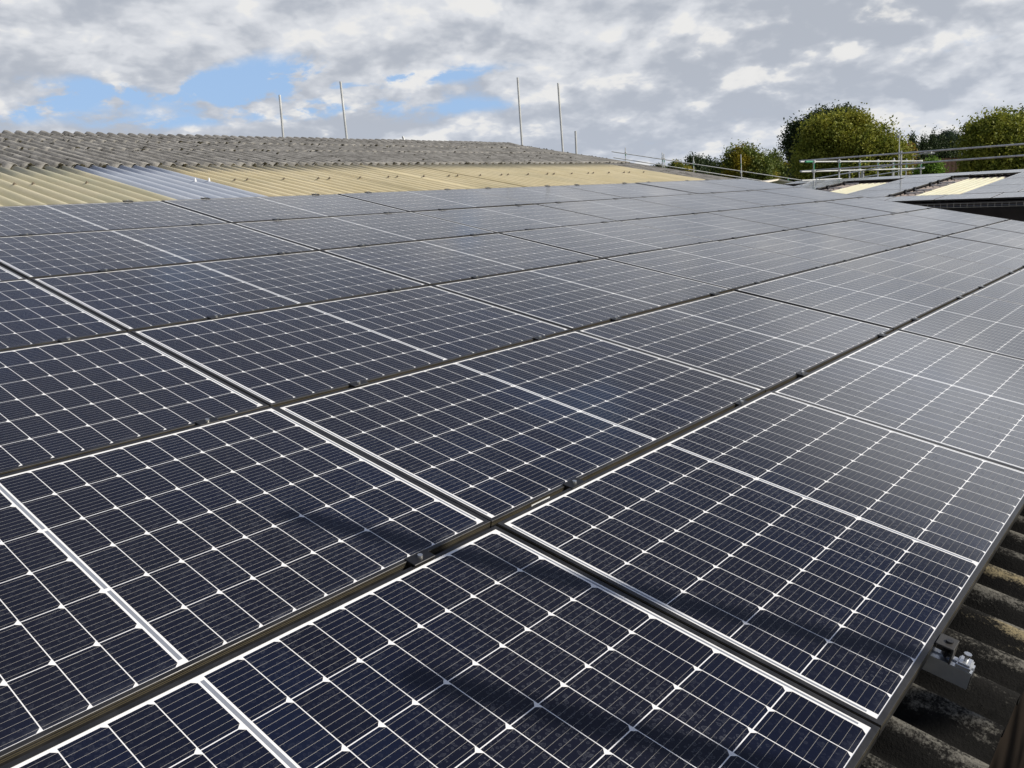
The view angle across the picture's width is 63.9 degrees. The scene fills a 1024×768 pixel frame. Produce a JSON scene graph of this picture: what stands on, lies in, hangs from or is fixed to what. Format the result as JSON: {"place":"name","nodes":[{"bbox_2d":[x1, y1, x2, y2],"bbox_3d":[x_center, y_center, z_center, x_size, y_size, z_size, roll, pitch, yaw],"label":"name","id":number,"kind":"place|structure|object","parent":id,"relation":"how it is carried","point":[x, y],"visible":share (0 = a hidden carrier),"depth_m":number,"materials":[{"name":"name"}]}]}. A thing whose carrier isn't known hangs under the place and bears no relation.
{"place":"outdoors","nodes":[
{"label":"outdoors","id":0,"kind":"place"},
{"bbox_2d":[278,95,283,136],"bbox_3d":[-4.811,-3.004,18.036,0.252,6.362,0.049,-7,12,-14],"label":"scaffold pole","id":1,"kind":"object","parent":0,"point":[281,116],"visible":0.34,"depth_m":17.47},
{"bbox_2d":[0,0,1023,165],"label":"sky","id":2,"kind":"structure","parent":0,"point":[675,79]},
{"bbox_2d":[663,159,695,172],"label":"bush","id":3,"kind":"object","parent":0,"point":[679,164],"visible":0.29,"depth_m":94.24,"materials":[{"name":"green plant"}]},
{"bbox_2d":[682,152,708,173],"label":"evergreen tree","id":4,"kind":"object","parent":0,"point":[697,160],"visible":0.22,"depth_m":98.69,"materials":[{"name":"green plant"}]},
{"bbox_2d":[911,152,934,172],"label":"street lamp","id":5,"kind":"object","parent":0,"point":[926,153],"visible":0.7,"depth_m":51.97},
{"bbox_2d":[911,155,948,174],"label":"bush","id":6,"kind":"object","parent":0,"point":[935,168],"visible":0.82,"depth_m":43.08,"materials":[{"name":"green plant"}]},
{"bbox_2d":[922,157,959,172],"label":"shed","id":7,"kind":"structure","parent":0,"point":[949,165],"depth_m":77.29,"materials":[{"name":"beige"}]},
{"label":"ground","id":8,"kind":"structure","parent":0,"visible":0},
{"bbox_2d":[339,81,347,138],"bbox_3d":[-3.374,-3.125,18.029,0.103,6.676,0.049,-6,12,-10],"label":"scaffold pole","id":9,"kind":"object","parent":8,"relation":"on","point":[343,110],"visible":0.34,"depth_m":17.44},
{"bbox_2d":[0,130,1023,767],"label":"warehouse","id":10,"kind":"structure","parent":8,"relation":"on","point":[940,722],"depth_m":8.74,"materials":[{"name":"brown"}]},
{"bbox_2d":[0,265,26,280],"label":"solar panel","id":11,"kind":"object","parent":10,"relation":"on","point":[6,274],"visible":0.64,"depth_m":4.14,"materials":[{"name":"glass"}]},
{"bbox_2d":[0,279,126,350],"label":"solar panel","id":12,"kind":"object","parent":10,"relation":"on","point":[32,313],"visible":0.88,"depth_m":3.54,"materials":[{"name":"blue glass"}]},
{"bbox_2d":[57,336,78,341],"bbox_3d":[-1.785,-0.164,3.311,0.040,0.051,0.070,21,25,36],"label":"clamp","id":13,"kind":"object","parent":12,"relation":"attached to","point":[66,339],"visible":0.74,"depth_m":3.30,"materials":[{"name":"black metal"}]},
{"bbox_2d":[0,201,229,236],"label":"solar panel","id":14,"kind":"object","parent":10,"relation":"on","point":[49,219],"visible":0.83,"depth_m":5.75,"materials":[{"name":"blue glass"}]},
{"bbox_2d":[0,331,268,474],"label":"solar panel","id":15,"kind":"object","parent":10,"relation":"on","point":[64,400],"visible":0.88,"depth_m":2.82,"materials":[{"name":"blue glass"}]},
{"bbox_2d":[194,417,219,425],"bbox_3d":[-0.997,0.138,2.690,0.040,0.051,0.070,21,25,36],"label":"clamp","id":16,"kind":"object","parent":15,"relation":"attached to","point":[206,421],"visible":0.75,"depth_m":2.68,"materials":[{"name":"black metal"}]},
{"bbox_2d":[0,223,317,278],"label":"solar panel","id":17,"kind":"object","parent":10,"relation":"on","point":[42,255],"visible":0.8,"depth_m":4.95,"materials":[{"name":"blue glass"}]},
{"bbox_2d":[98,268,113,271],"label":"clamp","id":18,"kind":"object","parent":17,"relation":"attached to","point":[103,270],"visible":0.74,"depth_m":4.37,"materials":[{"name":"black metal"}]},
{"bbox_2d":[30,251,427,331],"bbox_3d":[-1.446,-0.535,4.444,1.028,0.035,1.755,21,25,36],"label":"solar panel","id":19,"kind":"object","parent":10,"relation":"on","point":[127,300],"visible":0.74,"depth_m":4.28,"materials":[{"name":"blue glass"}]},
{"bbox_2d":[207,314,224,318],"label":"clamp","id":20,"kind":"object","parent":19,"relation":"attached to","point":[215,316],"visible":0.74,"depth_m":3.77,"materials":[{"name":"silver metal"}]},
{"bbox_2d":[0,406,490,766],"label":"solar panel","id":21,"kind":"object","parent":10,"relation":"on","point":[130,572],"visible":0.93,"depth_m":1.99,"materials":[{"name":"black glass"}]},
{"bbox_2d":[404,549,434,567],"bbox_3d":[-0.230,0.447,2.046,0.040,0.051,0.070,21,25,36],"label":"clamp","id":22,"kind":"object","parent":21,"relation":"attached to","point":[418,558],"visible":0.81,"depth_m":2.03,"materials":[{"name":"black metal"}]},
{"bbox_2d":[161,194,408,222],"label":"solar panel","id":23,"kind":"object","parent":10,"relation":"on","point":[245,209],"visible":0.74,"depth_m":6.87,"materials":[{"name":"grey glass"}]},
{"bbox_2d":[130,285,571,406],"bbox_3d":[-0.658,-0.233,3.823,1.028,0.035,1.755,21,25,36],"label":"solar panel","id":24,"kind":"object","parent":10,"relation":"on","point":[279,357],"visible":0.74,"depth_m":3.64,"materials":[{"name":"blue glass"}]},
{"bbox_2d":[348,380,368,387],"bbox_3d":[-0.589,0.013,3.148,0.040,0.051,0.070,21,25,36],"label":"clamp","id":25,"kind":"object","parent":24,"relation":"attached to","point":[357,383],"visible":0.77,"depth_m":3.13,"materials":[{"name":"black metal"}]},
{"bbox_2d":[532,335,546,340],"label":"clamp","id":26,"kind":"object","parent":24,"relation":"attached to","point":[540,337],"visible":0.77,"depth_m":3.94,"materials":[{"name":"silver metal"}]},
{"bbox_2d":[234,212,496,250],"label":"solar panel","id":27,"kind":"object","parent":10,"relation":"on","point":[326,233],"visible":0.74,"depth_m":6.24,"materials":[{"name":"grey glass"}]},
{"bbox_2d":[339,189,534,211],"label":"solar panel","id":28,"kind":"object","parent":10,"relation":"on","point":[423,200],"visible":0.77,"depth_m":8.17,"materials":[{"name":"grey glass"}]},
{"bbox_2d":[0,526,879,767],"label":"solar panel","id":29,"kind":"object","parent":10,"relation":"on","point":[495,647],"visible":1,"depth_m":1.62,"materials":[{"name":"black glass"}]},
{"bbox_2d":[321,233,601,285],"bbox_3d":[-0.296,-0.887,5.734,1.028,0.037,1.755,21,25,36],"label":"solar panel","id":30,"kind":"object","parent":10,"relation":"on","point":[438,261],"visible":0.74,"depth_m":5.61,"materials":[{"name":"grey glass"}]},
{"bbox_2d":[414,204,614,232],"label":"solar panel","id":31,"kind":"object","parent":10,"relation":"on","point":[499,219],"visible":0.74,"depth_m":7.55,"materials":[{"name":"grey glass"}]},
{"bbox_2d":[275,330,764,527],"bbox_3d":[0.130,0.069,3.202,1.030,0.036,1.755,21,25,36],"label":"solar panel","id":32,"kind":"object","parent":10,"relation":"on","point":[496,437],"visible":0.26,"depth_m":2.99,"materials":[{"name":"blue glass"}]},
{"bbox_2d":[562,477,585,489],"bbox_3d":[0.189,0.319,2.516,0.040,0.051,0.070,21,25,36],"label":"clamp","id":33,"kind":"object","parent":32,"relation":"attached to","point":[573,483],"visible":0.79,"depth_m":2.50,"materials":[{"name":"silver metal"}]},
{"bbox_2d":[734,399,748,406],"bbox_3d":[0.932,0.092,3.350,0.040,0.051,0.070,21,25,36],"label":"clamp","id":34,"kind":"object","parent":32,"relation":"attached to","point":[741,402],"visible":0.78,"depth_m":3.33,"materials":[{"name":"silver metal"}]},
{"bbox_2d":[467,186,623,203],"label":"solar panel","id":35,"kind":"object","parent":10,"relation":"on","point":[543,194],"visible":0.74,"depth_m":9.48,"materials":[{"name":"grey glass"}]},
{"bbox_2d":[432,259,730,330],"bbox_3d":[0.492,-0.585,5.113,1.028,0.035,1.755,21,25,36],"label":"solar panel","id":36,"kind":"object","parent":10,"relation":"on","point":[577,296],"visible":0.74,"depth_m":4.97,"materials":[{"name":"grey glass"}]},
{"bbox_2d":[500,221,713,258],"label":"solar panel","id":37,"kind":"object","parent":10,"relation":"on","point":[609,239],"visible":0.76,"depth_m":6.92,"materials":[{"name":"grey glass"}]},
{"bbox_2d":[537,198,704,220],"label":"solar panel","id":38,"kind":"object","parent":10,"relation":"on","point":[623,209],"visible":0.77,"depth_m":8.85,"materials":[{"name":"grey glass"}]},
{"bbox_2d":[563,183,696,197],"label":"solar panel","id":39,"kind":"object","parent":10,"relation":"on","point":[630,190],"visible":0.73,"depth_m":10.77,"materials":[{"name":"grey glass"}]},
{"bbox_2d":[636,180,752,193],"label":"solar panel","id":40,"kind":"object","parent":10,"relation":"on","point":[695,186],"visible":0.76,"depth_m":12.04,"materials":[{"name":"grey glass"}]},
{"bbox_2d":[630,194,767,212],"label":"solar panel","id":41,"kind":"object","parent":10,"relation":"on","point":[703,203],"visible":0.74,"depth_m":10.14,"materials":[{"name":"grey glass"}]},
{"bbox_2d":[622,213,792,240],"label":"solar panel","id":42,"kind":"object","parent":10,"relation":"on","point":[710,226],"visible":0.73,"depth_m":8.22,"materials":[{"name":"grey glass"}]},
{"bbox_2d":[605,241,829,290],"bbox_3d":[1.642,-0.939,6.401,1.028,0.037,1.755,21,25,36],"label":"solar panel","id":43,"kind":"object","parent":10,"relation":"on","point":[732,267],"visible":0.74,"depth_m":6.29,"materials":[{"name":"grey glass"}]},
{"bbox_2d":[576,290,892,392],"bbox_3d":[1.279,-0.281,4.493,1.028,0.036,1.755,21,25,36],"label":"solar panel","id":44,"kind":"object","parent":10,"relation":"on","point":[766,344],"visible":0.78,"depth_m":4.34,"materials":[{"name":"grey glass"}]},
{"bbox_2d":[609,316,622,320],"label":"clamp","id":45,"kind":"object","parent":44,"relation":"attached to","point":[615,318],"visible":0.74,"depth_m":4.42,"materials":[{"name":"silver metal"}]},
{"bbox_2d":[795,370,808,377],"bbox_3d":[1.343,-0.034,3.810,0.040,0.051,0.070,21,25,36],"label":"clamp","id":46,"kind":"object","parent":44,"relation":"attached to","point":[801,373],"visible":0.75,"depth_m":3.79,"materials":[{"name":"silver metal"}]},
{"bbox_2d":[877,333,887,338],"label":"clamp","id":47,"kind":"object","parent":44,"relation":"attached to","point":[880,335],"visible":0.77,"depth_m":4.63,"materials":[{"name":"black metal"}]},
{"bbox_2d":[696,179,796,189],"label":"solar panel","id":48,"kind":"object","parent":10,"relation":"on","point":[751,184],"visible":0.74,"depth_m":13.36,"materials":[{"name":"black glass"}]},
{"bbox_2d":[705,190,821,205],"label":"solar panel","id":49,"kind":"object","parent":10,"relation":"on","point":[764,198],"visible":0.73,"depth_m":11.45,"materials":[{"name":"black glass"}]},
{"bbox_2d":[707,206,851,228],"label":"solar panel","id":50,"kind":"object","parent":10,"relation":"on","point":[784,217],"visible":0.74,"depth_m":9.52,"materials":[{"name":"black glass"}]},
{"bbox_2d":[721,229,895,264],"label":"solar panel","id":51,"kind":"object","parent":10,"relation":"on","point":[822,248],"visible":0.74,"depth_m":7.61,"materials":[{"name":"black glass"}]},
{"bbox_2d":[757,187,861,201],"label":"solar panel","id":52,"kind":"object","parent":10,"relation":"on","point":[813,194],"visible":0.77,"depth_m":12.73,"materials":[{"name":"black glass"}]},
{"bbox_2d":[775,201,896,219],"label":"solar panel","id":53,"kind":"object","parent":10,"relation":"on","point":[839,210],"visible":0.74,"depth_m":10.83,"materials":[{"name":"black glass"}]},
{"bbox_2d":[734,264,966,330],"bbox_3d":[2.429,-0.637,5.781,1.028,0.037,1.755,21,25,36],"label":"solar panel","id":54,"kind":"object","parent":10,"relation":"on","point":[894,303],"visible":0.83,"depth_m":5.65,"materials":[{"name":"black glass"}]},
{"bbox_2d":[797,220,943,247],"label":"solar panel","id":55,"kind":"object","parent":10,"relation":"on","point":[895,237],"visible":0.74,"depth_m":8.89,"materials":[{"name":"black glass"}]},
{"bbox_2d":[824,197,932,213],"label":"solar panel","id":56,"kind":"object","parent":10,"relation":"on","point":[882,205],"visible":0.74,"depth_m":12.10,"materials":[{"name":"black glass"}]},
{"bbox_2d":[773,330,1023,469],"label":"solar panel","id":57,"kind":"object","parent":10,"relation":"on","point":[966,399],"visible":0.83,"depth_m":3.70,"materials":[{"name":"black glass"}]},
{"bbox_2d":[855,213,979,236],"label":"solar panel","id":58,"kind":"object","parent":10,"relation":"on","point":[925,225],"visible":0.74,"depth_m":10.18,"materials":[{"name":"black glass"}]},
{"bbox_2d":[833,248,1015,294],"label":"solar panel","id":59,"kind":"object","parent":10,"relation":"on","point":[969,277],"visible":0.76,"depth_m":6.97,"materials":[{"name":"black glass"}]},
{"bbox_2d":[922,648,975,688],"bbox_3d":[0.921,0.609,1.996,0.367,0.078,0.042,21,25,36],"label":"mounting rail","id":60,"kind":"object","parent":10,"relation":"attached to","point":[959,671],"visible":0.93,"depth_m":1.90,"materials":[{"name":"metal"}]},
{"bbox_2d":[497,391,1023,738],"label":"solar panel","id":61,"kind":"object","parent":60,"relation":"on","point":[842,560],"visible":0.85,"depth_m":2.31,"materials":[{"name":"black glass"}]},
{"bbox_2d":[936,633,959,664],"bbox_3d":[1.012,0.616,1.917,0.040,0.046,0.052,21,25,36],"label":"end clamp","id":62,"kind":"object","parent":60,"relation":"attached to","point":[948,644],"visible":1,"depth_m":1.91,"materials":[{"name":"grey"}]},
{"bbox_2d":[900,208,1008,226],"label":"solar panel","id":63,"kind":"object","parent":10,"relation":"on","point":[959,217],"visible":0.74,"depth_m":11.49,"materials":[{"name":"black glass"}]},
{"bbox_2d":[897,294,1023,359],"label":"solar panel","id":64,"kind":"object","parent":10,"relation":"on","point":[989,324],"visible":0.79,"depth_m":5.09,"materials":[{"name":"black glass"}]},
{"bbox_2d":[901,236,1023,271],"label":"solar panel","id":65,"kind":"object","parent":10,"relation":"on","point":[984,253],"visible":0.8,"depth_m":8.26,"materials":[{"name":"black glass"}]},
{"bbox_2d":[948,227,1023,248],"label":"solar panel","id":66,"kind":"object","parent":10,"relation":"on","point":[999,237],"visible":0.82,"depth_m":9.60,"materials":[{"name":"black glass"}]},
{"bbox_2d":[971,270,1023,303],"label":"solar panel","id":67,"kind":"object","parent":10,"relation":"on","point":[1010,288],"visible":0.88,"depth_m":6.39,"materials":[{"name":"black glass"}]},
{"bbox_2d":[983,220,1023,232],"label":"solar panel","id":68,"kind":"object","parent":10,"relation":"on","point":[1014,226],"visible":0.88,"depth_m":10.92,"materials":[{"name":"black glass"}]},
{"bbox_2d":[517,77,522,144],"bbox_3d":[0.401,-3.558,20.199,0.093,7.548,0.049,-3,12,2],"label":"scaffold pole","id":69,"kind":"object","parent":8,"relation":"on","point":[519,106],"visible":0.34,"depth_m":19.55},
{"bbox_2d":[557,83,563,151],"bbox_3d":[1.411,-3.414,20.187,0.198,7.579,0.049,-3,12,4],"label":"scaffold pole","id":70,"kind":"object","parent":8,"relation":"on","point":[559,103],"visible":0.34,"depth_m":19.55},
{"bbox_2d":[574,131,576,153],"bbox_3d":[1.706,-2.842,20.290,0.093,6.545,0.049,-3,12,5],"label":"scaffold pole","id":71,"kind":"object","parent":8,"relation":"on","point":[575,132],"visible":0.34,"depth_m":19.64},
{"bbox_2d":[612,148,800,180],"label":"scaffold guard rail","id":72,"kind":"object","parent":8,"relation":"on","point":[664,165],"visible":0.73,"depth_m":42.18,"materials":[{"name":"grey"}]},
{"bbox_2d":[702,154,720,174],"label":"evergreen tree","id":73,"kind":"object","parent":8,"relation":"on","point":[709,162],"visible":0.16,"depth_m":103.22,"materials":[{"name":"green plant"}]},
{"bbox_2d":[707,139,780,180],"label":"broadleaf tree","id":74,"kind":"object","parent":8,"relation":"on","point":[752,160],"visible":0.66,"depth_m":68.97,"materials":[{"name":"green plant"}]},
{"bbox_2d":[764,147,790,179],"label":"broadleaf tree","id":75,"kind":"object","parent":8,"relation":"on","point":[780,169],"visible":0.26,"depth_m":73.34,"materials":[{"name":"green plant"}]},
{"bbox_2d":[764,179,792,183],"bbox_3d":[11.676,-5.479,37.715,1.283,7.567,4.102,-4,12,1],"label":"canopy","id":76,"kind":"object","parent":8,"relation":"on","point":[779,181],"visible":0.09,"depth_m":36.01,"materials":[{"name":"beige"}]},
{"bbox_2d":[774,99,865,181],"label":"broadleaf tree","id":77,"kind":"object","parent":8,"relation":"on","point":[787,138],"visible":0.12,"depth_m":59.67,"materials":[{"name":"green plant"}]},
{"bbox_2d":[783,102,918,180],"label":"broadleaf tree","id":78,"kind":"object","parent":8,"relation":"on","point":[855,132],"visible":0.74,"depth_m":50.85,"materials":[{"name":"green plant"}]},
{"bbox_2d":[795,142,922,179],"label":"broadleaf tree","id":79,"kind":"object","parent":8,"relation":"on","point":[908,173],"visible":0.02,"depth_m":53.69,"materials":[{"name":"green plant"}]},
{"bbox_2d":[897,131,900,175],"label":"mast","id":80,"kind":"object","parent":8,"relation":"on","point":[899,135],"visible":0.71,"depth_m":42.02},
{"bbox_2d":[790,174,1023,221],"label":"neighbour building","id":81,"kind":"structure","parent":8,"relation":"on","point":[960,186],"depth_m":19.36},
{"bbox_2d":[783,178,850,184],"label":"solar panel","id":82,"kind":"object","parent":81,"relation":"on","point":[811,181],"visible":0.73,"depth_m":25.56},
{"bbox_2d":[796,181,846,187],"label":"solar panel","id":83,"kind":"object","parent":81,"relation":"on","point":[819,184],"visible":0.7,"depth_m":24.20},
{"bbox_2d":[843,175,910,181],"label":"solar panel","id":84,"kind":"object","parent":81,"relation":"on","point":[875,178],"visible":0.8,"depth_m":24.25,"materials":[{"name":"glass"}]},
{"bbox_2d":[848,189,909,197],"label":"solar panel","id":85,"kind":"object","parent":81,"relation":"on","point":[878,193],"visible":0.63,"depth_m":19.88,"materials":[{"name":"glass"}]},
{"bbox_2d":[868,196,896,199],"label":"solar panel","id":86,"kind":"object","parent":81,"relation":"on","point":[883,198],"visible":0.17,"depth_m":18.61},
{"bbox_2d":[859,182,932,190],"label":"solar panel","id":87,"kind":"object","parent":81,"relation":"on","point":[910,186],"visible":0.93,"depth_m":21.02,"materials":[{"name":"glass"}]},
{"bbox_2d":[904,190,923,194],"bbox_3d":[9.614,-4.598,19.656,0.425,0.112,0.090,9,22,42],"label":"mounting rail","id":88,"kind":"object","parent":81,"relation":"attached to","point":[905,192],"visible":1,"depth_m":19.68,"materials":[{"name":"metal"}]},
{"bbox_2d":[886,195,945,202],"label":"solar panel","id":89,"kind":"object","parent":81,"relation":"on","point":[922,198],"visible":0.74,"depth_m":17.78,"materials":[{"name":"glass"}]},
{"bbox_2d":[885,176,953,183],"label":"solar panel","id":90,"kind":"object","parent":81,"relation":"on","point":[921,179],"visible":0.93,"depth_m":22.25,"materials":[{"name":"glass"}]},
{"bbox_2d":[913,187,931,191],"bbox_3d":[10.053,-4.772,20.103,0.425,0.112,0.090,9,22,42],"label":"mounting rail","id":91,"kind":"object","parent":81,"relation":"attached to","point":[914,188],"visible":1,"depth_m":20.12,"materials":[{"name":"metal"}]},
{"bbox_2d":[929,182,947,186],"bbox_3d":[10.864,-5.091,20.928,0.425,0.112,0.090,9,22,42],"label":"mounting rail","id":92,"kind":"object","parent":81,"relation":"attached to","point":[930,183],"visible":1,"depth_m":20.93,"materials":[{"name":"metal"}]},
{"bbox_2d":[901,171,978,178],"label":"solar panel","id":93,"kind":"object","parent":81,"relation":"on","point":[958,174],"visible":0.8,"depth_m":23.14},
{"bbox_2d":[933,192,1003,201],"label":"solar panel","id":94,"kind":"object","parent":81,"relation":"on","point":[965,197],"visible":0.9,"depth_m":17.06,"materials":[{"name":"glass"}]},
{"bbox_2d":[924,201,1023,207],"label":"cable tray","id":95,"kind":"object","parent":81,"relation":"attached to","point":[995,205],"visible":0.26,"depth_m":16.46,"materials":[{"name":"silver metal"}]},
{"bbox_2d":[962,184,1023,193],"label":"solar panel","id":96,"kind":"object","parent":81,"relation":"on","point":[1001,188],"visible":0.83,"depth_m":17.95,"materials":[{"name":"glass"}]},
{"bbox_2d":[969,169,1023,175],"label":"solar panel","id":97,"kind":"object","parent":81,"relation":"on","point":[1014,171],"visible":1,"depth_m":22.10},
{"bbox_2d":[984,178,1023,185],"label":"solar panel","id":98,"kind":"object","parent":81,"relation":"on","point":[1008,181],"visible":0.81,"depth_m":19.25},
{"bbox_2d":[991,192,1023,199],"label":"solar panel","id":99,"kind":"object","parent":81,"relation":"on","point":[1012,195],"visible":1,"depth_m":16.45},
{"bbox_2d":[1004,172,1023,178],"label":"solar panel","id":100,"kind":"object","parent":81,"relation":"on","point":[1020,175],"visible":0.79,"depth_m":20.48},
{"bbox_2d":[799,143,1023,180],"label":"scaffold guard rail","id":101,"kind":"object","parent":8,"relation":"on","point":[859,170],"visible":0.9,"depth_m":26.48,"materials":[{"name":"grey"}]},
{"bbox_2d":[906,130,923,159],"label":"conifer tree","id":102,"kind":"object","parent":8,"relation":"on","point":[913,136],"visible":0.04,"depth_m":108.36,"materials":[{"name":"green plant"}]},
{"bbox_2d":[917,126,937,158],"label":"conifer tree","id":103,"kind":"object","parent":8,"relation":"on","point":[925,145],"visible":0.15,"depth_m":108.46,"materials":[{"name":"green plant"}]},
{"bbox_2d":[927,125,946,156],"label":"conifer tree","id":104,"kind":"object","parent":8,"relation":"on","point":[936,142],"visible":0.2,"depth_m":108.81,"materials":[{"name":"green plant"}]},
{"bbox_2d":[929,129,961,146],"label":"conifer tree","id":105,"kind":"object","parent":8,"relation":"on","point":[947,132],"visible":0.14,"depth_m":135.51,"materials":[{"name":"green plant"}]},
{"bbox_2d":[938,127,955,156],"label":"conifer tree","id":106,"kind":"object","parent":8,"relation":"on","point":[947,153],"visible":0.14,"depth_m":109.29,"materials":[{"name":"green plant"}]},
{"bbox_2d":[944,128,960,156],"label":"conifer tree","id":107,"kind":"object","parent":8,"relation":"on","point":[953,139],"visible":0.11,"depth_m":109.94,"materials":[{"name":"green plant"}]},
{"bbox_2d":[950,101,1023,172],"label":"broadleaf tree","id":108,"kind":"object","parent":8,"relation":"on","point":[1000,127],"visible":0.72,"depth_m":45.39,"materials":[{"name":"green plant"}]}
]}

